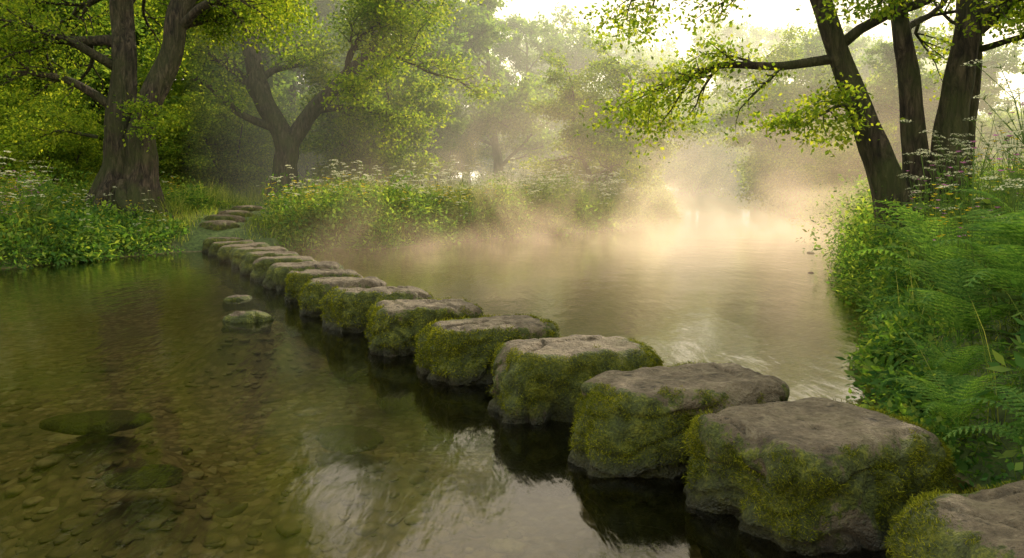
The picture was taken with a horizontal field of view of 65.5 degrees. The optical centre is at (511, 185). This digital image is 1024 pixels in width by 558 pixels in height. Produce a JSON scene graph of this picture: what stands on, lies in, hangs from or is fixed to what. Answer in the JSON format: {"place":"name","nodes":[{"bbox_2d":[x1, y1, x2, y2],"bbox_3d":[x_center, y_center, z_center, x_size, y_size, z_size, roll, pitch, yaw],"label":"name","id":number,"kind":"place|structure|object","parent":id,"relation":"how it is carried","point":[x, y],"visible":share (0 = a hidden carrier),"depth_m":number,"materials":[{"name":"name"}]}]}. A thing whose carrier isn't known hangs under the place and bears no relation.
{"place":"outdoors","nodes":[
{"label":"outdoors","id":0,"kind":"place"},
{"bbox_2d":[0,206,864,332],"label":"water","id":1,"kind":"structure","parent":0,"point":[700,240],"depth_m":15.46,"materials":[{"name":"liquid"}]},
{"bbox_2d":[0,181,1023,557],"bbox_3d":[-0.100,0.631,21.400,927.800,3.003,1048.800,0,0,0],"label":"ground","id":2,"kind":"structure","parent":0,"point":[800,343],"depth_m":7.61,"materials":[{"name":"liquid"}]},
{"bbox_2d":[0,81,102,186],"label":"shrub","id":3,"kind":"object","parent":2,"relation":"on","point":[10,105],"visible":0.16,"depth_m":26.15,"materials":[{"name":"green plant"}]},
{"bbox_2d":[0,104,104,193],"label":"shrub","id":4,"kind":"object","parent":2,"relation":"on","point":[85,153],"visible":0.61,"depth_m":25.01,"materials":[{"name":"green plant"}]},
{"bbox_2d":[0,58,107,186],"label":"shrub","id":5,"kind":"object","parent":2,"relation":"on","point":[101,145],"visible":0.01,"depth_m":34.31,"materials":[{"name":"green plant"}]},
{"bbox_2d":[0,6,185,137],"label":"woodland tree","id":6,"kind":"object","parent":2,"relation":"on","point":[98,47],"visible":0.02,"depth_m":35.18,"materials":[{"name":"green plant"}]},
{"bbox_2d":[39,410,152,434],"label":"rock","id":7,"kind":"object","parent":2,"relation":"on","point":[103,422],"visible":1,"depth_m":5.19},
{"bbox_2d":[0,0,212,133],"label":"woodland tree","id":8,"kind":"object","parent":2,"relation":"on","point":[102,71],"visible":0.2,"depth_m":29.18,"materials":[{"name":"green plant"}]},
{"bbox_2d":[101,464,182,489],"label":"rock","id":9,"kind":"object","parent":2,"relation":"on","point":[146,477],"visible":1,"depth_m":4.52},
{"bbox_2d":[100,101,219,192],"bbox_3d":[-12.416,-1.186,28.603,4.174,3.916,4.499,0,0,-6],"label":"shrub","id":10,"kind":"object","parent":2,"relation":"on","point":[172,152],"visible":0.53,"depth_m":27.94,"materials":[{"name":"green plant"}]},
{"bbox_2d":[100,66,220,186],"bbox_3d":[-16.940,-2.647,39.502,6.997,6.563,7.542,0,0,23],"label":"shrub","id":11,"kind":"object","parent":2,"relation":"on","point":[182,90],"visible":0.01,"depth_m":37.67,"materials":[{"name":"green plant"}]},
{"bbox_2d":[0,0,330,220],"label":"oak tree","id":12,"kind":"object","parent":2,"relation":"on","point":[133,121],"visible":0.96,"depth_m":19.66,"materials":[{"name":"green plant"}]},
{"bbox_2d":[88,0,327,190],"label":"woodland tree","id":13,"kind":"object","parent":2,"relation":"on","point":[291,76],"visible":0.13,"depth_m":37.83,"materials":[{"name":"green plant"}]},
{"bbox_2d":[199,220,239,230],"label":"path stone","id":14,"kind":"object","parent":2,"relation":"on","point":[217,225],"visible":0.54,"depth_m":18.90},
{"bbox_2d":[202,237,243,251],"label":"stepping stone","id":15,"kind":"object","parent":2,"relation":"on","point":[208,242],"visible":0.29,"depth_m":17.90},
{"bbox_2d":[204,214,245,221],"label":"path stone","id":16,"kind":"object","parent":2,"relation":"on","point":[236,218],"visible":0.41,"depth_m":19.91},
{"bbox_2d":[162,84,289,194],"bbox_3d":[-11.538,-1.693,32.006,5.528,4.811,5.128,0,0,-27],"label":"shrub","id":17,"kind":"object","parent":2,"relation":"on","point":[237,141],"visible":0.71,"depth_m":31.07,"materials":[{"name":"green plant"}]},
{"bbox_2d":[208,240,253,276],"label":"stepping stone","id":18,"kind":"object","parent":2,"relation":"on","point":[214,248],"visible":0.23,"depth_m":16.80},
{"bbox_2d":[216,210,255,216],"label":"path stone","id":19,"kind":"object","parent":2,"relation":"on","point":[236,212],"visible":0.34,"depth_m":21.02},
{"bbox_2d":[222,295,253,311],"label":"rock","id":20,"kind":"object","parent":2,"relation":"on","point":[247,303],"visible":0.81,"depth_m":10.38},
{"bbox_2d":[217,242,268,288],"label":"stepping stone","id":21,"kind":"object","parent":2,"relation":"on","point":[223,255],"visible":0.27,"depth_m":15.58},
{"bbox_2d":[221,310,273,333],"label":"rock","id":22,"kind":"object","parent":2,"relation":"on","point":[252,322],"visible":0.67,"depth_m":8.75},
{"bbox_2d":[229,205,265,211],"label":"path stone","id":23,"kind":"object","parent":2,"relation":"on","point":[249,208],"visible":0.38,"depth_m":22.29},
{"bbox_2d":[229,246,287,294],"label":"stepping stone","id":24,"kind":"object","parent":2,"relation":"on","point":[236,255],"visible":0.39,"depth_m":14.43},
{"bbox_2d":[239,251,299,293],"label":"stepping stone","id":25,"kind":"object","parent":2,"relation":"on","point":[248,259],"visible":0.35,"depth_m":13.45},
{"bbox_2d":[202,0,354,122],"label":"woodland tree","id":26,"kind":"object","parent":2,"relation":"on","point":[324,9],"visible":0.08,"depth_m":44.13,"materials":[{"name":"green plant"}]},
{"bbox_2d":[248,256,314,311],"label":"stepping stone","id":27,"kind":"object","parent":2,"relation":"on","point":[261,266],"visible":0.36,"depth_m":12.43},
{"bbox_2d":[256,84,343,192],"bbox_3d":[-9.499,-1.626,37.179,5.877,6.035,5.916,0,0,40],"label":"shrub","id":28,"kind":"object","parent":2,"relation":"on","point":[304,163],"visible":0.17,"depth_m":35.98,"materials":[{"name":"green plant"}]},
{"bbox_2d":[262,261,343,322],"bbox_3d":[-3.040,1.606,11.693,1.210,0.957,0.678,0,0,-13],"label":"stepping stone","id":29,"kind":"object","parent":2,"relation":"on","point":[275,276],"visible":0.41,"depth_m":11.43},
{"bbox_2d":[99,0,516,198],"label":"oak tree","id":30,"kind":"object","parent":2,"relation":"on","point":[380,19],"visible":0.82,"depth_m":28.00,"materials":[{"name":"green plant"}]},
{"bbox_2d":[277,0,342,101],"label":"woodland tree","id":31,"kind":"object","parent":2,"relation":"on","point":[299,89],"visible":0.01,"depth_m":55.58,"materials":[{"name":"green plant"}]},
{"bbox_2d":[283,269,363,336],"bbox_3d":[-2.511,1.588,10.609,1.084,0.958,0.694,0,0,-27],"label":"stepping stone","id":32,"kind":"object","parent":2,"relation":"on","point":[296,281],"visible":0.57,"depth_m":10.25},
{"bbox_2d":[0,168,682,264],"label":"meadow grass","id":33,"kind":"structure","parent":2,"relation":"on","point":[229,194],"depth_m":21.31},
{"bbox_2d":[0,156,683,269],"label":"bank herbs","id":34,"kind":"object","parent":2,"relation":"on","point":[438,228],"visible":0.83,"depth_m":19.50,"materials":[{"name":"green plant"}]},
{"bbox_2d":[298,276,385,354],"bbox_3d":[-2.039,1.575,9.570,1.149,0.972,0.794,0,0,-32],"label":"stepping stone","id":35,"kind":"object","parent":2,"relation":"on","point":[313,291],"visible":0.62,"depth_m":9.18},
{"bbox_2d":[0,331,696,557],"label":"river pebbles","id":36,"kind":"object","parent":2,"relation":"on","point":[329,464],"visible":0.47,"depth_m":5.18,"materials":[{"name":"stone"}]},
{"bbox_2d":[315,425,383,454],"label":"rock","id":37,"kind":"object","parent":2,"relation":"on","point":[348,439],"visible":1,"depth_m":5.05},
{"bbox_2d":[285,50,464,191],"bbox_3d":[-5.539,-2.162,31.528,7.083,6.164,6.571,0,0,18],"label":"shrub","id":38,"kind":"object","parent":2,"relation":"on","point":[353,147],"visible":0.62,"depth_m":30.55,"materials":[{"name":"green plant"}]},
{"bbox_2d":[319,286,433,380],"bbox_3d":[-1.430,1.565,8.513,1.198,1.023,0.849,0,0,-24],"label":"stepping stone","id":39,"kind":"object","parent":2,"relation":"on","point":[344,341],"visible":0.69,"depth_m":8.18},
{"bbox_2d":[322,0,477,186],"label":"woodland tree","id":40,"kind":"object","parent":2,"relation":"on","point":[456,126],"visible":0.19,"depth_m":37.01,"materials":[{"name":"green plant"}]},
{"bbox_2d":[363,297,482,413],"bbox_3d":[-0.816,1.577,7.413,1.147,1.002,0.817,0,0,-20],"label":"stepping stone","id":41,"kind":"object","parent":2,"relation":"on","point":[393,328],"visible":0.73,"depth_m":7.05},
{"bbox_2d":[406,121,485,189],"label":"shrub","id":42,"kind":"object","parent":2,"relation":"on","point":[464,154],"visible":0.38,"depth_m":41.31,"materials":[{"name":"green plant"}]},
{"bbox_2d":[426,0,513,184],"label":"woodland tree","id":43,"kind":"object","parent":2,"relation":"on","point":[464,108],"visible":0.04,"depth_m":53.94,"materials":[{"name":"green plant"}]},
{"bbox_2d":[412,313,561,445],"bbox_3d":[-0.159,1.557,6.414,1.215,1.004,0.897,0,0,-25],"label":"stepping stone","id":44,"kind":"object","parent":2,"relation":"on","point":[453,360],"visible":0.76,"depth_m":6.07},
{"bbox_2d":[447,113,526,185],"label":"shrub","id":45,"kind":"object","parent":2,"relation":"on","point":[491,167],"visible":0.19,"depth_m":55.83,"materials":[{"name":"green plant"}]},
{"bbox_2d":[403,0,575,186],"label":"woodland tree","id":46,"kind":"object","parent":2,"relation":"on","point":[494,117],"visible":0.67,"depth_m":41.40,"materials":[{"name":"green plant"}]},
{"bbox_2d":[465,11,589,181],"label":"woodland tree","id":47,"kind":"object","parent":2,"relation":"on","point":[511,50],"visible":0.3,"depth_m":50.80,"materials":[{"name":"green plant"}]},
{"bbox_2d":[510,139,545,183],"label":"shrub","id":48,"kind":"object","parent":2,"relation":"on","point":[518,164],"visible":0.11,"depth_m":57.03,"materials":[{"name":"green plant"}]},
{"bbox_2d":[506,19,577,133],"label":"woodland tree","id":49,"kind":"object","parent":2,"relation":"on","point":[533,68],"visible":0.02,"depth_m":71.75,"materials":[{"name":"green plant"}]},
{"bbox_2d":[484,334,663,496],"bbox_3d":[0.460,1.562,5.433,1.300,1.011,0.820,0,0,-16],"label":"stepping stone","id":50,"kind":"object","parent":2,"relation":"on","point":[535,389],"visible":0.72,"depth_m":5.07,"materials":[{"name":"stone"}]},
{"bbox_2d":[520,2,632,167],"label":"woodland tree","id":51,"kind":"object","parent":2,"relation":"on","point":[580,54],"visible":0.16,"depth_m":54.24,"materials":[{"name":"green plant"}]},
{"bbox_2d":[508,34,707,200],"bbox_3d":[4.075,-2.371,32.961,6.263,7.980,6.950,0,0,39],"label":"willow tree","id":52,"kind":"object","parent":2,"relation":"on","point":[611,151],"visible":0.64,"depth_m":32.58,"materials":[{"name":"green plant"}]},
{"bbox_2d":[598,32,662,102],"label":"woodland tree","id":53,"kind":"object","parent":2,"relation":"on","point":[621,53],"visible":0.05,"depth_m":64.27,"materials":[{"name":"green plant"}]},
{"bbox_2d":[592,126,679,188],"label":"shrub","id":54,"kind":"object","parent":2,"relation":"on","point":[655,159],"visible":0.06,"depth_m":40.03,"materials":[{"name":"green plant"}]},
{"bbox_2d":[605,21,680,92],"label":"woodland tree","id":55,"kind":"object","parent":2,"relation":"on","point":[668,44],"visible":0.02,"depth_m":80.24,"materials":[{"name":"green plant"}]},
{"bbox_2d":[622,52,689,189],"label":"woodland tree","id":56,"kind":"object","parent":2,"relation":"on","point":[654,61],"visible":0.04,"depth_m":67.35,"materials":[{"name":"green plant"}]},
{"bbox_2d":[633,96,715,188],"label":"shrub","id":57,"kind":"object","parent":2,"relation":"on","point":[675,168],"visible":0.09,"depth_m":56.72,"materials":[{"name":"green plant"}]},
{"bbox_2d":[565,359,789,553],"bbox_3d":[0.928,1.563,4.526,1.312,1.012,0.905,0,0,-11],"label":"stepping stone","id":58,"kind":"object","parent":2,"relation":"on","point":[628,459],"visible":0.75,"depth_m":4.15,"materials":[{"name":"stone"}]},
{"bbox_2d":[644,23,718,191],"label":"woodland tree","id":59,"kind":"object","parent":2,"relation":"on","point":[698,85],"visible":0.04,"depth_m":70.69,"materials":[{"name":"green plant"}]},
{"bbox_2d":[636,90,748,196],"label":"shrub","id":60,"kind":"object","parent":2,"relation":"on","point":[714,192],"visible":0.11,"depth_m":58.26,"materials":[{"name":"green plant"}]},
{"bbox_2d":[665,137,730,195],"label":"shrub","id":61,"kind":"object","parent":2,"relation":"on","point":[704,179],"visible":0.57,"depth_m":58.11,"materials":[{"name":"green plant"}]},
{"bbox_2d":[680,89,766,194],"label":"shrub","id":62,"kind":"object","parent":2,"relation":"on","point":[729,166],"visible":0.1,"depth_m":60.24,"materials":[{"name":"green plant"}]},
{"bbox_2d":[685,14,782,98],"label":"woodland tree","id":63,"kind":"object","parent":2,"relation":"on","point":[728,32],"visible":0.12,"depth_m":83.38,"materials":[{"name":"green plant"}]},
{"bbox_2d":[715,98,770,193],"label":"shrub","id":64,"kind":"object","parent":2,"relation":"on","point":[729,190],"depth_m":63.43,"materials":[{"name":"green plant"}]},
{"bbox_2d":[712,21,774,104],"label":"woodland tree","id":65,"kind":"object","parent":2,"relation":"on","point":[746,41],"visible":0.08,"depth_m":71.84,"materials":[{"name":"green plant"}]},
{"bbox_2d":[734,126,778,208],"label":"shrub","id":66,"kind":"object","parent":2,"relation":"on","point":[757,202],"visible":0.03,"depth_m":50.06,"materials":[{"name":"green plant"}]},
{"bbox_2d":[685,22,862,215],"bbox_3d":[13.047,-3.023,38.645,8.340,9.575,7.516,0,0,-41],"label":"willow tree","id":67,"kind":"object","parent":2,"relation":"on","point":[768,159],"visible":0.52,"depth_m":37.52,"materials":[{"name":"green plant"}]},
{"bbox_2d":[742,25,805,88],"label":"woodland tree","id":68,"kind":"object","parent":2,"relation":"on","point":[770,36],"visible":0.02,"depth_m":87.38,"materials":[{"name":"green plant"}]},
{"bbox_2d":[557,0,1023,239],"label":"alder tree","id":69,"kind":"object","parent":2,"relation":"on","point":[973,21],"visible":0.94,"depth_m":10.89,"materials":[{"name":"green plant"}]},
{"bbox_2d":[762,17,863,111],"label":"woodland tree","id":70,"kind":"object","parent":2,"relation":"on","point":[815,45],"visible":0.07,"depth_m":42.33,"materials":[{"name":"green plant"}]},
{"bbox_2d":[682,397,959,557],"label":"stepping stone","id":71,"kind":"object","parent":2,"relation":"on","point":[814,477],"visible":0.94,"depth_m":3.43,"materials":[{"name":"stone"}]},
{"bbox_2d":[787,116,858,188],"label":"shrub","id":72,"kind":"object","parent":2,"relation":"on","point":[805,154],"visible":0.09,"depth_m":34.50,"materials":[{"name":"green plant"}]},
{"bbox_2d":[798,119,897,211],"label":"shrub","id":73,"kind":"object","parent":2,"relation":"on","point":[838,164],"visible":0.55,"depth_m":30.07,"materials":[{"name":"green plant"}]},
{"bbox_2d":[816,97,900,150],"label":"shrub","id":74,"kind":"object","parent":2,"relation":"on","point":[896,121],"visible":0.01,"depth_m":36.53,"materials":[{"name":"green plant"}]},
{"bbox_2d":[804,60,944,157],"bbox_3d":[17.052,-2.619,38.309,6.927,6.498,7.466,0,0,41],"label":"shrub","id":75,"kind":"object","parent":2,"relation":"on","point":[887,109],"visible":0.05,"depth_m":36.40,"materials":[{"name":"green plant"}]},
{"bbox_2d":[842,20,921,95],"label":"woodland tree","id":76,"kind":"object","parent":2,"relation":"on","point":[864,70],"visible":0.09,"depth_m":50.43,"materials":[{"name":"green plant"}]},
{"bbox_2d":[760,149,1023,261],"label":"bank herbs","id":77,"kind":"object","parent":2,"relation":"on","point":[862,187],"visible":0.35,"depth_m":25.58,"materials":[{"name":"green plant"}]},
{"bbox_2d":[770,165,1023,235],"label":"bank grass","id":78,"kind":"structure","parent":2,"relation":"on","point":[799,211],"depth_m":29.55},
{"bbox_2d":[809,161,1023,480],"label":"bank grass","id":79,"kind":"structure","parent":2,"relation":"on","point":[1022,373],"depth_m":4.95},
{"bbox_2d":[855,209,991,266],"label":"fern","id":80,"kind":"object","parent":79,"relation":"on","point":[900,233],"visible":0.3,"depth_m":7.27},
{"bbox_2d":[873,217,1009,268],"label":"fern","id":81,"kind":"object","parent":79,"relation":"on","point":[942,230],"visible":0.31,"depth_m":6.22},
{"bbox_2d":[931,209,1023,299],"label":"fern","id":82,"kind":"object","parent":79,"relation":"on","point":[1015,263],"visible":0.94,"depth_m":4.36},
{"bbox_2d":[823,145,1023,492],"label":"bank herbs","id":83,"kind":"object","parent":2,"relation":"on","point":[877,350],"visible":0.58,"depth_m":6.20,"materials":[{"name":"green plant"}]},
{"bbox_2d":[938,202,1023,258],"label":"fern","id":84,"kind":"object","parent":83,"relation":"on","point":[1019,232],"visible":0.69,"depth_m":4.48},
{"bbox_2d":[860,7,986,166],"bbox_3d":[17.672,-3.897,35.603,5.500,8.607,4.713,0,0,4],"label":"woodland tree","id":85,"kind":"object","parent":2,"relation":"on","point":[886,49],"visible":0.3,"depth_m":35.03,"materials":[{"name":"green plant"}]},
{"bbox_2d":[904,188,942,288],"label":"yellow wildflower","id":86,"kind":"object","parent":2,"relation":"on","point":[918,238],"visible":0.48,"depth_m":6.75,"materials":[{"name":"green plant"}]},
{"bbox_2d":[853,200,1004,302],"bbox_3d":[3.167,0.566,5.733,1.186,0.614,1.366,20,-8,-25],"label":"fern","id":87,"kind":"object","parent":2,"relation":"on","point":[936,273],"visible":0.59,"depth_m":5.73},
{"bbox_2d":[899,134,962,235],"bbox_3d":[4.860,0.174,9.308,0.746,1.555,0.785,0,0,-39],"label":"cow parsley","id":88,"kind":"object","parent":2,"relation":"on","point":[936,155],"visible":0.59,"depth_m":9.24,"materials":[{"name":"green plant"}]},
{"bbox_2d":[898,120,968,238],"bbox_3d":[4.606,0.085,8.566,0.733,1.599,0.852,-1,5,10],"label":"cow parsley","id":89,"kind":"object","parent":2,"relation":"on","point":[921,205],"visible":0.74,"depth_m":8.69,"materials":[{"name":"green plant"}]},
{"bbox_2d":[868,262,1023,344],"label":"fern","id":90,"kind":"object","parent":2,"relation":"on","point":[982,314],"visible":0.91,"depth_m":4.96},
{"bbox_2d":[933,184,971,314],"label":"pink wildflower","id":91,"kind":"object","parent":2,"relation":"on","point":[945,222],"visible":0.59,"depth_m":5.92,"materials":[{"name":"green plant"}]},
{"bbox_2d":[882,476,1023,557],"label":"stepping stone","id":92,"kind":"object","parent":2,"relation":"on","point":[988,522],"visible":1,"depth_m":2.68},
{"bbox_2d":[883,370,1023,427],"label":"fern","id":93,"kind":"object","parent":2,"relation":"on","point":[965,383],"visible":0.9,"depth_m":4.02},
{"bbox_2d":[921,49,992,118],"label":"woodland tree","id":94,"kind":"object","parent":2,"relation":"on","point":[942,60],"visible":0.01,"depth_m":80.18,"materials":[{"name":"green plant"}]},
{"bbox_2d":[895,331,1019,380],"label":"fern","id":95,"kind":"object","parent":2,"relation":"on","point":[958,367],"visible":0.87,"depth_m":4.49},
{"bbox_2d":[934,133,989,227],"bbox_3d":[5.029,0.102,8.903,0.741,1.325,0.743,5,3,-43],"label":"cow parsley","id":96,"kind":"object","parent":2,"relation":"on","point":[964,203],"visible":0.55,"depth_m":8.86,"materials":[{"name":"green plant"}]},
{"bbox_2d":[934,147,992,292],"bbox_3d":[3.695,0.285,6.484,0.633,1.196,0.506,0,0,-1],"label":"cow parsley","id":97,"kind":"object","parent":2,"relation":"on","point":[953,184],"visible":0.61,"depth_m":6.51,"materials":[{"name":"green plant"}]},
{"bbox_2d":[943,151,993,300],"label":"pink wildflower","id":98,"kind":"object","parent":2,"relation":"on","point":[950,175],"visible":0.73,"depth_m":6.34,"materials":[{"name":"green plant"}]},
{"bbox_2d":[928,16,1023,164],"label":"woodland tree","id":99,"kind":"object","parent":2,"relation":"on","point":[994,89],"visible":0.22,"depth_m":39.19,"materials":[{"name":"green plant"}]},
{"bbox_2d":[954,107,1010,238],"bbox_3d":[4.562,0.017,7.678,0.867,1.591,0.587,0,0,-11],"label":"cow parsley","id":100,"kind":"object","parent":2,"relation":"on","point":[982,171],"visible":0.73,"depth_m":7.82,"materials":[{"name":"green plant"}]},
{"bbox_2d":[943,386,1023,448],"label":"fern","id":101,"kind":"object","parent":2,"relation":"on","point":[987,427],"visible":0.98,"depth_m":3.54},
{"bbox_2d":[957,202,1013,361],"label":"nettle","id":102,"kind":"object","parent":2,"relation":"on","point":[987,292],"visible":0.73,"depth_m":4.63,"materials":[{"name":"green plant"}]},
{"bbox_2d":[949,189,1023,249],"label":"fern","id":103,"kind":"object","parent":2,"relation":"on","point":[996,199],"visible":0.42,"depth_m":5.08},
{"bbox_2d":[958,141,1019,336],"bbox_3d":[3.228,0.372,5.385,0.375,1.354,0.355,0,0,28],"label":"pink wildflower","id":104,"kind":"object","parent":2,"relation":"on","point":[974,148],"visible":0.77,"depth_m":5.39,"materials":[{"name":"green plant"}]},
{"bbox_2d":[958,130,1023,337],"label":"cow parsley","id":105,"kind":"object","parent":2,"relation":"on","point":[1009,181],"visible":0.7,"depth_m":4.79,"materials":[{"name":"green plant"}]},
{"bbox_2d":[970,137,1012,217],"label":"yellow wildflower","id":106,"kind":"object","parent":2,"relation":"on","point":[988,174],"visible":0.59,"depth_m":7.63,"materials":[{"name":"green plant"}]},
{"bbox_2d":[963,58,1023,240],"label":"cow parsley","id":107,"kind":"object","parent":2,"relation":"on","point":[1012,97],"visible":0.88,"depth_m":5.60,"materials":[{"name":"beige plant"}]},
{"bbox_2d":[967,120,1023,288],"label":"cow parsley","id":108,"kind":"object","parent":2,"relation":"on","point":[1013,146],"visible":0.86,"depth_m":4.52,"materials":[{"name":"beige plant"}]},
{"bbox_2d":[976,103,1023,170],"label":"shrub","id":109,"kind":"object","parent":2,"relation":"on","point":[1016,120],"visible":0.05,"depth_m":46.13,"materials":[{"name":"green plant"}]},
{"bbox_2d":[982,134,1020,331],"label":"pink wildflower","id":110,"kind":"object","parent":2,"relation":"on","point":[995,135],"visible":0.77,"depth_m":4.80,"materials":[{"name":"green plant"}]},
{"bbox_2d":[984,101,1022,213],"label":"cow parsley","id":111,"kind":"object","parent":2,"relation":"on","point":[998,125],"visible":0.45,"depth_m":7.92,"materials":[{"name":"beige plant"}]},
{"bbox_2d":[144,0,1023,180],"label":"sky","id":112,"kind":"structure","parent":0,"point":[771,14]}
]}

